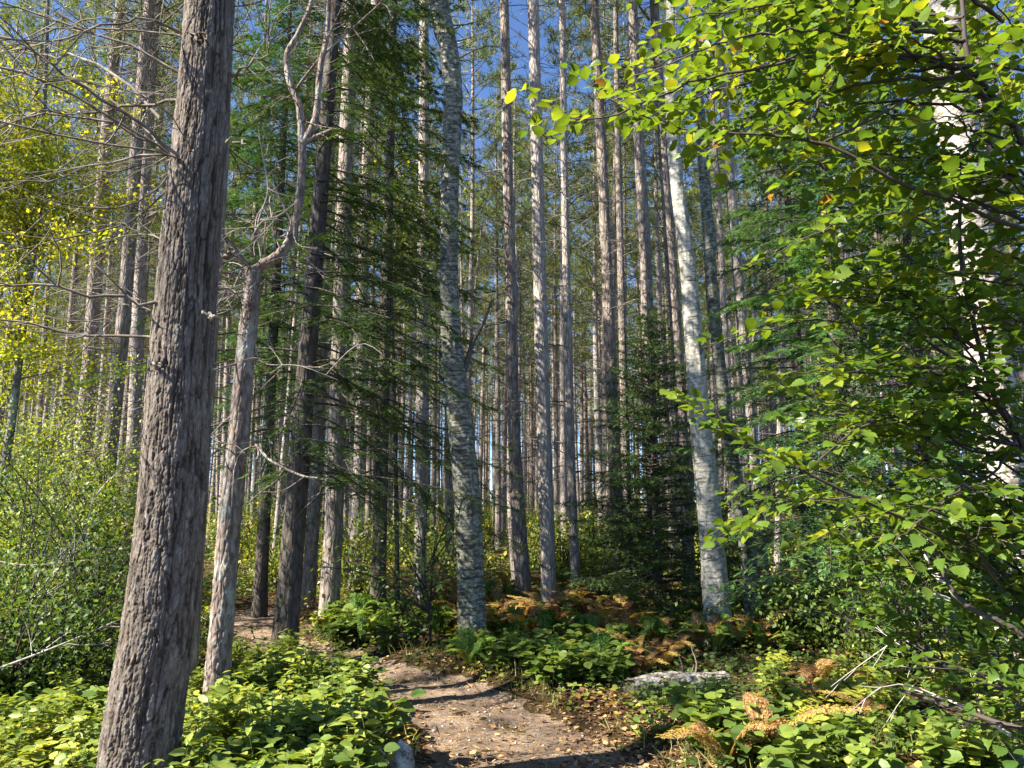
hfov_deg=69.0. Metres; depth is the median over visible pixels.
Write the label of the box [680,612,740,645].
fern
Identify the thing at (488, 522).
understorey bush
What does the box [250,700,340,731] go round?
leafy herb
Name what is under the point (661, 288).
pine tree
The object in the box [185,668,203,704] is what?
leafy herb
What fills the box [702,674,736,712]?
leafy herb
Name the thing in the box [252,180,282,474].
pine tree
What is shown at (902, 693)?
leafy herb
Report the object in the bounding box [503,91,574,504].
pine tree
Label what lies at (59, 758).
leafy herb
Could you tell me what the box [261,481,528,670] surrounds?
sapling
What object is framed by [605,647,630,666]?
leafy herb
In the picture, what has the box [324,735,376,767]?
leafy herb
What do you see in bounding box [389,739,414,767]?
rock
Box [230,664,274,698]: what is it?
leafy herb
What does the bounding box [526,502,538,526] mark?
understorey bush
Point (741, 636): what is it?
leafy herb
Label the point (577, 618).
fern
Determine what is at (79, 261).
pine tree
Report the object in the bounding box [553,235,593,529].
pine tree
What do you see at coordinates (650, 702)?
ground cover
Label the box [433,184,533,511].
pine tree
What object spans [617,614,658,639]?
fern
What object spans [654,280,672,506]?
pine tree
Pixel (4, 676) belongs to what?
leafy herb
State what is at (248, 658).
leafy herb
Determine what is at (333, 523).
pine tree
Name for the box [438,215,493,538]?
dead pine
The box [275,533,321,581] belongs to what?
understorey bush
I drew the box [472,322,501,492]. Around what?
pine tree
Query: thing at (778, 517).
dead pine
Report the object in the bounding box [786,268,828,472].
pine tree
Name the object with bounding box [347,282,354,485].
pine tree
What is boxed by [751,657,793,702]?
leafy herb
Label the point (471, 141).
pine tree
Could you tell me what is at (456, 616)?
fern
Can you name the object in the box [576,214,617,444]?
pine tree
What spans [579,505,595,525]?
understorey bush
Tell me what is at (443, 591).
fern
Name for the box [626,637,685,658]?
fern
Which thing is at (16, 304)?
pine tree
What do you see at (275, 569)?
understorey bush
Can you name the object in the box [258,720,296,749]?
leafy herb
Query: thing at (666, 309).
pine tree
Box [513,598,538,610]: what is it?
fern
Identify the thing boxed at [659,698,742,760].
leafy herb
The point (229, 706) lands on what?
leafy herb
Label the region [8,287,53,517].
pine tree
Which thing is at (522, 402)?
pine tree
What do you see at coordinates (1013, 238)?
fir tree
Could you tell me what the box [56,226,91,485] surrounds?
pine tree
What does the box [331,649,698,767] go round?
pebbles
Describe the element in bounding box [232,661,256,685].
leafy herb
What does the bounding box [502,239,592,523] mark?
pine tree
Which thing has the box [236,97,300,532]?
pine tree
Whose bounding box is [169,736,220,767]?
leafy herb
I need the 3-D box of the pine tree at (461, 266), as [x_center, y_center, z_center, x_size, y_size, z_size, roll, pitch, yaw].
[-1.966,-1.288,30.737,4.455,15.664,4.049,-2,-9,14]
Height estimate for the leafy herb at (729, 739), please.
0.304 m
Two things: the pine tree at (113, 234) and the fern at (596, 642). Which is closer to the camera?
the fern at (596, 642)
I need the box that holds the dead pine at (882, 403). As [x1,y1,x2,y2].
[877,352,903,483]
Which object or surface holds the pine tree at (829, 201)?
on the ground at (439, 666)
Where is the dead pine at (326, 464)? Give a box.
[320,333,349,528]
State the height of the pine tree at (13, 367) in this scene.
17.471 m
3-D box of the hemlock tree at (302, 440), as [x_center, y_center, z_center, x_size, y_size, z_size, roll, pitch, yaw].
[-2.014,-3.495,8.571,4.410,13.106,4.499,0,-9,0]
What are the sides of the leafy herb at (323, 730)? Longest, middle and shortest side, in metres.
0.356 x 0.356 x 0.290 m
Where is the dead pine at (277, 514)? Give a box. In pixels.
[243,111,336,559]
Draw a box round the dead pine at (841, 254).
[816,102,873,507]
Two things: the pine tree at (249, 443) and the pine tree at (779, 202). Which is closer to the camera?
the pine tree at (779, 202)
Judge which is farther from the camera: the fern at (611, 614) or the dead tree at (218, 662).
the fern at (611, 614)
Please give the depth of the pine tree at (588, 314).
46.40 m
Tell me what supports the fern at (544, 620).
on the ground at (439, 666)
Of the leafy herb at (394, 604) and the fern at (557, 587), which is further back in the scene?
the fern at (557, 587)
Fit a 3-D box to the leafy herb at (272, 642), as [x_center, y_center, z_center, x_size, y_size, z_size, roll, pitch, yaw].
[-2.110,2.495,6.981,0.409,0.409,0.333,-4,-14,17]
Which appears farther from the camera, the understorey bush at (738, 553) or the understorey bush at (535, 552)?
the understorey bush at (535, 552)
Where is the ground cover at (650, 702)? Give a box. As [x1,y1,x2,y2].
[0,520,1023,767]
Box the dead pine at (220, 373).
[209,204,254,509]
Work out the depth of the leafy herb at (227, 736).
4.63 m
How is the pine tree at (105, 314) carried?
on the ground at (439, 666)
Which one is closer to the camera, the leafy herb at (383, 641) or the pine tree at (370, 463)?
the leafy herb at (383, 641)
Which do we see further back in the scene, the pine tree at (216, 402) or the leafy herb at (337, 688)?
the pine tree at (216, 402)
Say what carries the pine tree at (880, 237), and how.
on the ground at (439, 666)
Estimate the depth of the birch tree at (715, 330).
10.04 m
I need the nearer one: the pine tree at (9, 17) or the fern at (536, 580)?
the fern at (536, 580)
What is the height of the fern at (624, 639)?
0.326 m
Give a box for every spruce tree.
[537,309,781,631]
[567,328,700,585]
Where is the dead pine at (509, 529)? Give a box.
[470,243,578,583]
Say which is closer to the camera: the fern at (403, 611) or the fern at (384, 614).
the fern at (384, 614)
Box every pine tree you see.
[0,0,64,336]
[0,0,110,484]
[0,0,182,578]
[0,0,237,587]
[0,0,327,767]
[0,78,60,418]
[0,198,42,438]
[0,250,37,454]
[0,254,56,460]
[3,73,78,497]
[3,187,51,502]
[8,2,121,516]
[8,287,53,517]
[11,290,70,456]
[16,233,115,491]
[26,0,130,552]
[27,0,304,692]
[27,208,89,465]
[27,250,103,512]
[33,241,68,418]
[35,260,84,429]
[37,103,164,508]
[43,0,279,583]
[43,113,115,529]
[45,261,151,462]
[47,258,79,511]
[47,267,101,498]
[51,3,170,509]
[51,298,98,494]
[52,81,153,429]
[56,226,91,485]
[68,0,177,496]
[71,257,151,408]
[76,316,112,446]
[84,133,126,432]
[95,184,154,434]
[100,195,233,391]
[100,225,122,454]
[100,245,148,437]
[103,16,178,549]
[112,0,181,552]
[113,114,166,502]
[125,0,246,445]
[131,205,161,443]
[139,269,155,473]
[146,0,271,502]
[149,148,296,544]
[206,211,259,536]
[207,274,222,512]
[208,157,266,529]
[209,220,238,475]
[210,35,278,542]
[210,286,239,485]
[211,315,233,519]
[212,288,240,501]
[216,0,333,556]
[217,235,242,419]
[217,235,260,484]
[233,195,267,529]
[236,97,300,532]
[236,228,270,530]
[246,0,390,608]
[247,1,354,552]
[250,186,307,500]
[251,304,279,503]
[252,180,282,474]
[255,277,297,501]
[257,218,307,527]
[259,0,382,548]
[259,40,358,406]
[268,0,428,627]
[279,250,304,437]
[280,0,342,469]
[282,236,327,388]
[291,116,355,503]
[298,167,332,336]
[312,0,431,588]
[314,0,435,580]
[320,229,350,527]
[321,173,358,533]
[328,48,379,416]
[329,197,380,471]
[331,5,411,549]
[332,96,413,543]
[337,1,398,503]
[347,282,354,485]
[350,142,402,534]
[355,37,440,541]
[359,0,491,597]
[369,168,434,520]
[372,52,478,554]
[375,240,433,523]
[377,183,413,510]
[388,0,527,571]
[392,219,416,491]
[396,164,484,539]
[400,138,467,524]
[405,106,475,537]
[405,258,443,472]
[406,237,438,496]
[406,289,480,527]
[413,0,511,488]
[428,172,505,485]
[430,0,573,607]
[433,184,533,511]
[458,58,583,512]
[458,74,532,548]
[458,145,532,539]
[458,196,499,433]
[458,214,477,411]
[458,229,504,453]
[460,0,606,603]
[466,105,552,543]
[466,283,493,430]
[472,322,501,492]
[476,278,534,443]
[478,234,533,480]
[490,260,559,504]
[491,0,637,587]
[491,150,532,525]
[492,275,525,501]
[493,0,626,559]
[494,135,533,502]
[499,288,533,460]
[500,278,578,515]
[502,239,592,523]
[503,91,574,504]
[505,239,557,525]
[515,134,579,499]
[518,93,590,538]
[521,311,550,499]
[523,102,655,535]
[524,0,688,541]
[525,261,550,503]
[532,261,579,433]
[533,155,572,494]
[541,0,674,588]
[547,0,690,540]
[548,144,629,524]
[549,289,589,488]
[553,182,594,510]
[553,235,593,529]
[559,300,597,509]
[567,0,678,534]
[571,192,633,516]
[571,229,617,496]
[572,256,594,513]
[575,0,688,596]
[575,114,664,446]
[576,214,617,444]
[588,109,757,542]
[590,0,662,458]
[600,0,725,591]
[609,115,659,531]
[617,224,665,496]
[617,257,633,453]
[617,286,672,526]
[619,0,724,561]
[627,159,708,508]
[627,202,683,516]
[627,279,655,371]
[650,89,714,536]
[650,149,698,520]
[653,0,765,554]
[653,213,710,497]
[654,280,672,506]
[661,167,765,498]
[663,145,780,512]
[675,240,694,484]
[678,0,791,586]
[681,259,708,352]
[689,105,748,445]
[695,258,735,399]
[696,64,763,489]
[698,0,816,528]
[700,291,710,416]
[701,60,776,461]
[702,254,778,496]
[719,110,800,520]
[722,189,747,510]
[726,0,824,484]
[730,264,786,494]
[734,205,761,459]
[739,113,835,523]
[742,150,849,523]
[744,124,825,485]
[746,252,774,518]
[761,311,807,516]
[769,182,812,533]
[774,237,789,516]
[785,272,826,475]
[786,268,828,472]
[791,68,887,532]
[797,117,837,524]
[804,301,835,519]
[806,99,854,360]
[809,84,952,488]
[812,1,904,490]
[820,204,855,489]
[829,15,899,529]
[835,75,923,489]
[837,234,908,387]
[855,113,951,488]
[858,172,904,468]
[863,239,894,472]
[883,197,945,462]
[903,240,962,486]
[912,0,1023,425]
[916,0,1023,398]
[920,175,960,484]
[926,124,980,476]
[965,6,1023,372]
[999,116,1023,377]
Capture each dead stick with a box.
[0,509,99,588]
[0,592,120,668]
[4,466,127,640]
[831,609,959,728]
[848,673,1023,736]
[896,539,1008,642]
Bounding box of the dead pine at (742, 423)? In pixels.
[713,378,765,505]
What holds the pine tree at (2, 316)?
on the ground at (439, 666)
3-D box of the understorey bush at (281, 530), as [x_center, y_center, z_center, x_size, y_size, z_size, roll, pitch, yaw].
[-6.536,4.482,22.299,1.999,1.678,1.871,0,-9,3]
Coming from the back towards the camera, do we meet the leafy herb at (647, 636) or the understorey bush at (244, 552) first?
the understorey bush at (244, 552)
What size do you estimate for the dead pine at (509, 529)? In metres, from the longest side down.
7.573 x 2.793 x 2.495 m
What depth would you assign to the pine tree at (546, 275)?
39.58 m
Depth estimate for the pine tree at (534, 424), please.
53.25 m
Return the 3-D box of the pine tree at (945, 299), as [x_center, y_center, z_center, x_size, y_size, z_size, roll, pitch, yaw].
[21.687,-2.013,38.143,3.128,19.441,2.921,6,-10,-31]
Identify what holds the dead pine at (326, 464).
on the ground at (439, 666)
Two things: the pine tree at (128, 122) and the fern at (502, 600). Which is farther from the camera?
the pine tree at (128, 122)
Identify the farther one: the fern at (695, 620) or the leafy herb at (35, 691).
the fern at (695, 620)
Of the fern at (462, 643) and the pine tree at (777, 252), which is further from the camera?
the pine tree at (777, 252)
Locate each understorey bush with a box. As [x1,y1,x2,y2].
[0,473,76,597]
[17,519,119,587]
[206,499,279,575]
[206,507,217,543]
[215,527,256,560]
[216,497,275,546]
[238,520,281,593]
[270,508,321,547]
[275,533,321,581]
[303,546,322,576]
[306,508,437,600]
[344,517,413,570]
[366,513,408,553]
[387,520,414,549]
[392,507,414,536]
[426,534,454,571]
[427,525,456,568]
[432,526,510,581]
[482,507,505,543]
[482,509,491,536]
[488,515,559,567]
[525,505,605,583]
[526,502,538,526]
[526,511,537,529]
[529,501,626,589]
[529,509,559,541]
[530,522,613,585]
[530,527,601,582]
[564,510,671,571]
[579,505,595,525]
[603,539,664,582]
[670,522,737,562]
[685,535,763,587]
[696,502,792,566]
[725,520,787,577]
[769,516,801,560]
[782,512,800,538]
[785,507,824,559]
[796,512,947,595]
[864,525,959,589]
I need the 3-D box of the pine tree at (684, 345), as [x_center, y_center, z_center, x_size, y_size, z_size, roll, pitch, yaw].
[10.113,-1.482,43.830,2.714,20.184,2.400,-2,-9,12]
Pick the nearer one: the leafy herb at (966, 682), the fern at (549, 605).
the leafy herb at (966, 682)
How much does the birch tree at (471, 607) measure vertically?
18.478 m
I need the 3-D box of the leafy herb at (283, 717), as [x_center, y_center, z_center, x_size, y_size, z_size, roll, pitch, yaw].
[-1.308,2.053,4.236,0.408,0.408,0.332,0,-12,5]
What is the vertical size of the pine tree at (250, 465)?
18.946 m
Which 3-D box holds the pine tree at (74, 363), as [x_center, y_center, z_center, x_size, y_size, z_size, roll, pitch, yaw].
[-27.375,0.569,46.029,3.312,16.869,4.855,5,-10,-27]
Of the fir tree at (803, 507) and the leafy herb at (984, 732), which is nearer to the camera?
the leafy herb at (984, 732)
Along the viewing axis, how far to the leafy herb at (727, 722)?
4.57 m
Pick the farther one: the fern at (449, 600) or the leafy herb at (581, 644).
the fern at (449, 600)
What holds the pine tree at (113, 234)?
on the ground at (439, 666)
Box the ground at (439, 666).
[1,504,1023,767]
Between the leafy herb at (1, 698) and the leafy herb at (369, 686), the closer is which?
the leafy herb at (1, 698)
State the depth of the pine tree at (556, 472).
33.63 m
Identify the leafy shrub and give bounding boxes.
[659,149,1023,623]
[809,465,1023,767]
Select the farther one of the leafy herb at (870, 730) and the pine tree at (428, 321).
the pine tree at (428, 321)
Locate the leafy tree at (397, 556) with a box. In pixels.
[292,127,516,600]
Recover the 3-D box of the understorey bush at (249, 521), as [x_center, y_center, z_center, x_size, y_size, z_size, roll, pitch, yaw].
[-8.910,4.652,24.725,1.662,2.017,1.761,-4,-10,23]
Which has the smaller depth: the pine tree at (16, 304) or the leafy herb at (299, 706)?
the leafy herb at (299, 706)
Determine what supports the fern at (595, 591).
on the ground at (439, 666)
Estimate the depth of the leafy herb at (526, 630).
7.52 m
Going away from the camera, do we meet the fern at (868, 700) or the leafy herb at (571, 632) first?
the fern at (868, 700)
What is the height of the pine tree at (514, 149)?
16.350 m
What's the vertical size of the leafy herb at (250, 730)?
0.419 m
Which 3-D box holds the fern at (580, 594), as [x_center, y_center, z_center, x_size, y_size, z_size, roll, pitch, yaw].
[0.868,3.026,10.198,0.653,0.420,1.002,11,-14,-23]
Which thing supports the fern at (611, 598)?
on the ground at (439, 666)
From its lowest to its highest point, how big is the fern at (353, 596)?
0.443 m
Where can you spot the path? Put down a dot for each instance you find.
(264, 623)
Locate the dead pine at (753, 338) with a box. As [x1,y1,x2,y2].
[712,270,783,544]
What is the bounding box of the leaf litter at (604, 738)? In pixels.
[3,582,994,767]
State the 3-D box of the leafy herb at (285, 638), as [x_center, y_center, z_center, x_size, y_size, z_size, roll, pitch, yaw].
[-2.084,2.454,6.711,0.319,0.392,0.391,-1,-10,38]
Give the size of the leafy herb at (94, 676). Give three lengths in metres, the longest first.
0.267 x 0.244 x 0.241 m
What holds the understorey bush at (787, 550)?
on the ground at (439, 666)
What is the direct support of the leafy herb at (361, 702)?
on the ground at (439, 666)
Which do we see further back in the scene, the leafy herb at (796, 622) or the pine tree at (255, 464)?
the pine tree at (255, 464)
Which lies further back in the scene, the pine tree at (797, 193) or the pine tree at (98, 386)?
the pine tree at (98, 386)
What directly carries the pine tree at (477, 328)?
on the ground at (439, 666)
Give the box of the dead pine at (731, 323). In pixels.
[678,99,789,557]
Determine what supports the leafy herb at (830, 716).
on the ground at (439, 666)
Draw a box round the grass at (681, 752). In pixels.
[1,624,1023,767]
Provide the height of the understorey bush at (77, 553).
1.661 m
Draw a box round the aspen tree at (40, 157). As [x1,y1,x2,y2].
[0,0,162,518]
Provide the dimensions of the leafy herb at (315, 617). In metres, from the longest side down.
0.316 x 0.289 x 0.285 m
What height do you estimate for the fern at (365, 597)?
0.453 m
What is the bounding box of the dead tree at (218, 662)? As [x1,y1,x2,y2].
[202,0,408,715]
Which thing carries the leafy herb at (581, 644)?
on the ground at (439, 666)
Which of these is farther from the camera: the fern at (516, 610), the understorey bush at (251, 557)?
the understorey bush at (251, 557)
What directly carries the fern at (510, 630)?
on the ground at (439, 666)
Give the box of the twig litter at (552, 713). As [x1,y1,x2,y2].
[35,631,994,767]
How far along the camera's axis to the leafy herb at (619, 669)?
6.48 m
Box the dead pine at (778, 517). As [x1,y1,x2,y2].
[719,141,836,574]
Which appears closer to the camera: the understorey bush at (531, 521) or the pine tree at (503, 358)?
the understorey bush at (531, 521)
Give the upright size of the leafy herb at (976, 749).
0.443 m
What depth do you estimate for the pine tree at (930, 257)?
34.25 m
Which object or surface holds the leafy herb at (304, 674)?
on the ground at (439, 666)
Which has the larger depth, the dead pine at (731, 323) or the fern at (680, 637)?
the dead pine at (731, 323)
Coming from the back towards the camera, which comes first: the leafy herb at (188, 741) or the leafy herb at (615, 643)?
the leafy herb at (615, 643)
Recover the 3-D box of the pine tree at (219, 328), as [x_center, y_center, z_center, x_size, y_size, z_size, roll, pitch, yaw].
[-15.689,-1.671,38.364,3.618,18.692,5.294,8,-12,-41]
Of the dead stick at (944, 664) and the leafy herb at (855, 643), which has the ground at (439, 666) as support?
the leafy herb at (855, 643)
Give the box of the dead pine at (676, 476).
[660,377,714,543]
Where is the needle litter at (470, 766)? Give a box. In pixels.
[199,619,747,767]
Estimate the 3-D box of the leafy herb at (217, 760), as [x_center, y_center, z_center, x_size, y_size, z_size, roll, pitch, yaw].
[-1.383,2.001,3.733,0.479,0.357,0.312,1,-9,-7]
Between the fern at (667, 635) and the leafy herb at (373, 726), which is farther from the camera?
the fern at (667, 635)
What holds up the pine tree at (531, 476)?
on the ground at (439, 666)
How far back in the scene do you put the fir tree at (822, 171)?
8.74 m
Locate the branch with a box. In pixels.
[504,0,1023,338]
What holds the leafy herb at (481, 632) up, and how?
on the ground at (439, 666)
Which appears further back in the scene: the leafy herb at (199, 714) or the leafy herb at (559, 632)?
the leafy herb at (559, 632)
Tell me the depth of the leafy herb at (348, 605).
9.31 m
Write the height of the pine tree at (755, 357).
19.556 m
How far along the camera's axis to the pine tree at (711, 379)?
31.03 m
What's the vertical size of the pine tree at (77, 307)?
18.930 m
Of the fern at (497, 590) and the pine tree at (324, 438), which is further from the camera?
the pine tree at (324, 438)
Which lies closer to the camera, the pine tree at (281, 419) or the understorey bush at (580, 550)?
the understorey bush at (580, 550)
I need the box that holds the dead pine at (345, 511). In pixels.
[279,174,399,568]
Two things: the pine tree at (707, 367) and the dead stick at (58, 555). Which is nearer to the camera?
the dead stick at (58, 555)
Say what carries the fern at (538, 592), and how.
on the ground at (439, 666)
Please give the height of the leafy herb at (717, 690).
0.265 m
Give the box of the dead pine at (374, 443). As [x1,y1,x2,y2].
[364,298,409,527]
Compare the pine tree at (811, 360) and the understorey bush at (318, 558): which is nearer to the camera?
the understorey bush at (318, 558)
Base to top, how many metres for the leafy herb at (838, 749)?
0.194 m
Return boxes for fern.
[199,648,206,656]
[320,593,389,612]
[320,594,385,613]
[333,612,392,642]
[346,597,393,614]
[347,611,399,635]
[365,589,401,600]
[372,604,395,620]
[384,595,417,618]
[398,601,418,615]
[404,586,452,608]
[404,605,456,638]
[420,576,450,599]
[423,600,494,618]
[428,584,456,604]
[432,602,451,614]
[433,578,489,595]
[436,592,455,611]
[442,628,505,669]
[446,592,456,601]
[453,605,501,627]
[470,637,498,658]
[484,581,525,595]
[485,586,520,604]
[485,593,514,609]
[486,595,495,606]
[486,599,521,630]
[486,602,541,616]
[486,606,539,635]
[487,604,538,627]
[487,620,532,647]
[490,586,508,600]
[490,605,527,616]
[491,571,514,592]
[491,606,548,636]
[502,589,536,606]
[506,570,559,590]
[507,595,577,626]
[508,637,581,651]
[510,582,566,598]
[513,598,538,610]
[517,599,561,621]
[521,609,586,634]
[522,587,586,608]
[523,614,556,639]
[529,602,575,621]
[531,583,567,591]
[532,590,540,597]
[537,602,566,611]
[538,616,596,637]
[541,589,597,613]
[547,590,593,615]
[556,578,598,594]
[557,593,577,614]
[560,610,608,635]
[562,585,598,603]
[562,595,608,615]
[563,598,640,619]
[567,580,602,604]
[571,603,606,617]
[571,607,626,627]
[573,633,651,678]
[587,605,612,626]
[590,624,627,633]
[593,594,647,616]
[597,590,637,611]
[597,611,657,629]
[599,585,618,595]
[600,629,657,655]
[609,641,655,670]
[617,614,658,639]
[618,611,645,627]
[619,617,674,637]
[620,635,646,668]
[623,646,655,676]
[624,646,671,669]
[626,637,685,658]
[628,647,667,665]
[631,582,673,607]
[633,649,668,674]
[636,617,677,644]
[638,615,703,638]
[643,645,683,671]
[649,624,686,640]
[650,633,693,661]
[656,720,776,767]
[673,612,753,648]
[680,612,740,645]
[690,622,731,650]
[711,612,771,647]
[715,624,744,647]
[725,692,871,753]
[734,609,793,640]
[736,620,796,650]
[742,611,775,628]
[781,658,853,695]
[782,602,818,617]
[785,600,835,628]
[811,689,907,730]
[851,668,909,688]
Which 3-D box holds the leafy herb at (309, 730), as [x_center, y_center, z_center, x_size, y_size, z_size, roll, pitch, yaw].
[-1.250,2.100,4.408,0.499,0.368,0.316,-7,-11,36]
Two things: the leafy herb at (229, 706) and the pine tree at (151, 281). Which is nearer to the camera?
the leafy herb at (229, 706)
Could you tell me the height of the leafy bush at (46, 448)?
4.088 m
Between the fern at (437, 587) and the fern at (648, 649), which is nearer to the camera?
the fern at (648, 649)
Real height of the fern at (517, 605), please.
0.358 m
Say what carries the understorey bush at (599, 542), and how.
on the ground at (439, 666)
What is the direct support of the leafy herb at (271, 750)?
on the ground at (439, 666)
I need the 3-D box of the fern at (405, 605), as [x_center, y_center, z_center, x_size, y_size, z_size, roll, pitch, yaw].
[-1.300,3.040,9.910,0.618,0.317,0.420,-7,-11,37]
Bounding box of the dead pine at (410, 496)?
[392,393,429,528]
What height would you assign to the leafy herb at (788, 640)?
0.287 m
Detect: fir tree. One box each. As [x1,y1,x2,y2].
[213,0,378,617]
[669,1,1011,646]
[675,5,951,598]
[750,31,1023,648]
[850,0,1023,594]
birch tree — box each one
[421,0,511,654]
[665,0,737,646]
[687,0,761,618]
[922,0,1023,670]
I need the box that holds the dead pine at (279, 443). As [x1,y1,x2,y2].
[270,395,290,522]
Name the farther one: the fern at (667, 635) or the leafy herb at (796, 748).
the fern at (667, 635)
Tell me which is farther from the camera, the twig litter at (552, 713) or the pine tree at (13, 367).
the pine tree at (13, 367)
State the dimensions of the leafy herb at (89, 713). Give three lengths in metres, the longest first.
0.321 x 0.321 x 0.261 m
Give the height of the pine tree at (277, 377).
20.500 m
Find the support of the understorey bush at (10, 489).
on the ground at (439, 666)
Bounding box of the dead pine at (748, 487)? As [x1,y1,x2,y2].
[705,256,751,507]
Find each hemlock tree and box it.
[68,0,528,662]
[215,0,534,605]
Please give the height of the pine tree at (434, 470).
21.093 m
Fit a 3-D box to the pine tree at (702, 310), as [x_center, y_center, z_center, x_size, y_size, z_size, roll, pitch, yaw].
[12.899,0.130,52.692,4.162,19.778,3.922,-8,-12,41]
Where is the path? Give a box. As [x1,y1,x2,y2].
[232,608,644,767]
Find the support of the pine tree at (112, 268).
on the ground at (439, 666)
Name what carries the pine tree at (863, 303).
on the ground at (439, 666)
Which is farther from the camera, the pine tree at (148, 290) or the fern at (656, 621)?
the pine tree at (148, 290)
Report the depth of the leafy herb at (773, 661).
6.90 m
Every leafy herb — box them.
[0,657,26,695]
[0,693,14,721]
[0,695,22,724]
[0,695,65,762]
[0,717,34,752]
[0,721,35,764]
[0,737,66,767]
[0,746,19,767]
[0,750,31,767]
[1,682,96,735]
[2,692,81,751]
[2,697,47,723]
[2,707,38,726]
[12,679,46,704]
[22,747,90,767]
[30,748,62,767]
[35,687,84,748]
[42,660,85,689]
[46,668,90,691]
[48,684,93,702]
[50,710,101,755]
[50,756,83,767]
[54,738,98,767]
[55,715,91,745]
[56,693,87,717]
[60,742,97,767]
[61,707,102,745]
[66,678,108,726]
[75,658,96,684]
[79,665,106,687]
[83,728,101,748]
[85,704,105,733]
[86,700,106,720]
[91,659,111,678]
[142,719,224,767]
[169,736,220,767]
[179,751,210,767]
[182,690,240,756]
[183,695,203,749]
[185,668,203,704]
[185,690,228,754]
[186,685,197,707]
[187,670,246,744]
[189,667,204,703]
[197,680,256,752]
[198,652,205,669]
[198,748,274,767]
[209,669,246,704]
[209,716,274,767]
[211,691,269,743]
[213,731,284,747]
[216,736,245,754]
[218,687,271,741]
[218,738,244,762]
[219,706,263,750]
[228,717,261,737]
[229,699,310,742]
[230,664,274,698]
[231,669,250,682]
[232,634,250,668]
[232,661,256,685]
[233,737,279,767]
[236,738,350,767]
[239,684,292,735]
[240,682,268,699]
[241,681,293,701]
[242,641,302,667]
[242,661,296,700]
[243,644,262,663]
[243,654,268,666]
[245,750,292,767]
[248,660,263,672]
[249,743,313,767]
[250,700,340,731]
[250,727,312,756]
[251,649,294,695]
[252,707,313,762]
[253,749,308,763]
[255,695,313,763]
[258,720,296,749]
[262,658,292,697]
[264,627,308,652]
[269,631,299,661]
[272,690,295,705]
[274,646,336,696]
[274,694,313,713]
[278,691,335,731]
[280,734,344,764]
[282,703,325,737]
[285,644,339,677]
[285,658,324,694]
[287,656,320,691]
[288,715,348,760]
[289,663,323,691]
[292,701,387,737]
[295,639,325,661]
[295,676,360,712]
[295,685,310,707]
[295,698,359,745]
[295,741,359,767]
[299,734,400,767]
[303,742,359,767]
[309,611,329,634]
[311,670,366,701]
[318,619,357,647]
[320,603,353,615]
[320,659,386,691]
[321,640,350,678]
[323,692,386,744]
[324,706,402,767]
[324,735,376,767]
[325,685,426,750]
[326,604,361,623]
[326,648,378,675]
[326,656,373,692]
[328,687,395,745]
[328,704,385,751]
[330,616,359,648]
[331,701,375,733]
[333,681,385,702]
[337,659,362,673]
[338,672,393,698]
[340,609,362,620]
[362,606,400,623]
[362,621,391,648]
[363,610,379,635]
[364,751,396,767]
[369,597,404,618]
[376,618,400,643]
[377,627,398,651]
[399,605,428,640]
[436,610,456,638]
[445,625,489,660]
[467,625,491,653]
[483,634,519,668]
[484,650,506,670]
[486,612,509,636]
[489,628,506,642]
[500,631,528,656]
[504,631,532,663]
[513,621,557,643]
[514,639,555,684]
[520,643,583,691]
[521,633,589,671]
[530,655,565,686]
[531,629,552,650]
[535,642,566,676]
[538,626,565,636]
[542,623,598,651]
[562,661,580,680]
[567,639,605,681]
[579,629,619,658]
[591,647,635,660]
[597,659,635,687]
[598,618,631,644]
[600,644,633,686]
[602,652,626,682]
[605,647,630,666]
[628,629,651,646]
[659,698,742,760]
[660,676,718,722]
[678,680,735,749]
[698,689,781,757]
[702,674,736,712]
[705,681,732,712]
[707,724,768,767]
[730,625,749,644]
[747,706,786,719]
[749,743,780,762]
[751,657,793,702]
[751,737,774,765]
[752,659,776,694]
[754,690,794,720]
[756,697,786,716]
[757,712,825,767]
[762,659,782,675]
[766,647,795,676]
[769,622,783,634]
[769,676,813,706]
[772,631,803,654]
[772,676,811,697]
[776,683,811,701]
[778,634,794,652]
[779,618,802,634]
[780,700,811,718]
[783,707,825,738]
[784,622,800,634]
[786,685,833,713]
[787,693,819,722]
[795,629,820,649]
[805,722,839,753]
[810,709,850,743]
[811,670,861,705]
[811,705,843,725]
[814,691,839,715]
[815,745,845,767]
[817,754,838,767]
[820,730,863,765]
[821,697,882,753]
[824,649,854,680]
[825,679,871,715]
[836,629,869,658]
[836,675,884,714]
[837,696,865,717]
[838,664,870,684]
[844,727,873,754]
[845,732,906,767]
[846,634,880,660]
[851,647,873,665]
[852,663,883,684]
[855,664,904,733]
[863,653,907,681]
[869,703,911,749]
[876,691,910,713]
[880,702,916,734]
[881,684,915,702]
[889,681,910,708]
[910,719,987,767]
[912,709,984,767]
[916,716,971,762]
[918,635,957,661]
[920,724,1023,767]
[922,638,976,690]
[929,649,971,672]
[943,662,980,699]
[944,722,986,736]
[958,733,1023,767]
[961,725,1023,764]
[964,729,1023,767]
[973,673,1023,720]
[976,693,1023,757]
[980,681,1023,716]
[985,690,1023,722]
[987,638,1013,661]
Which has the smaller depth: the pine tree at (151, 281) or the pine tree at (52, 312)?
the pine tree at (151, 281)
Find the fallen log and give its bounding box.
[621,645,730,699]
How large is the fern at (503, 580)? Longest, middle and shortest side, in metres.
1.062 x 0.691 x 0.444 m
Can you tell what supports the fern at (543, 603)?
on the ground at (439, 666)
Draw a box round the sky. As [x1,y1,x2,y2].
[0,0,1023,503]
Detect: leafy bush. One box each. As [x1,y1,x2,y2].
[0,365,144,546]
[0,403,266,667]
[0,405,286,706]
[0,406,213,637]
[0,413,251,703]
[3,361,252,608]
[555,477,681,592]
[666,450,1017,694]

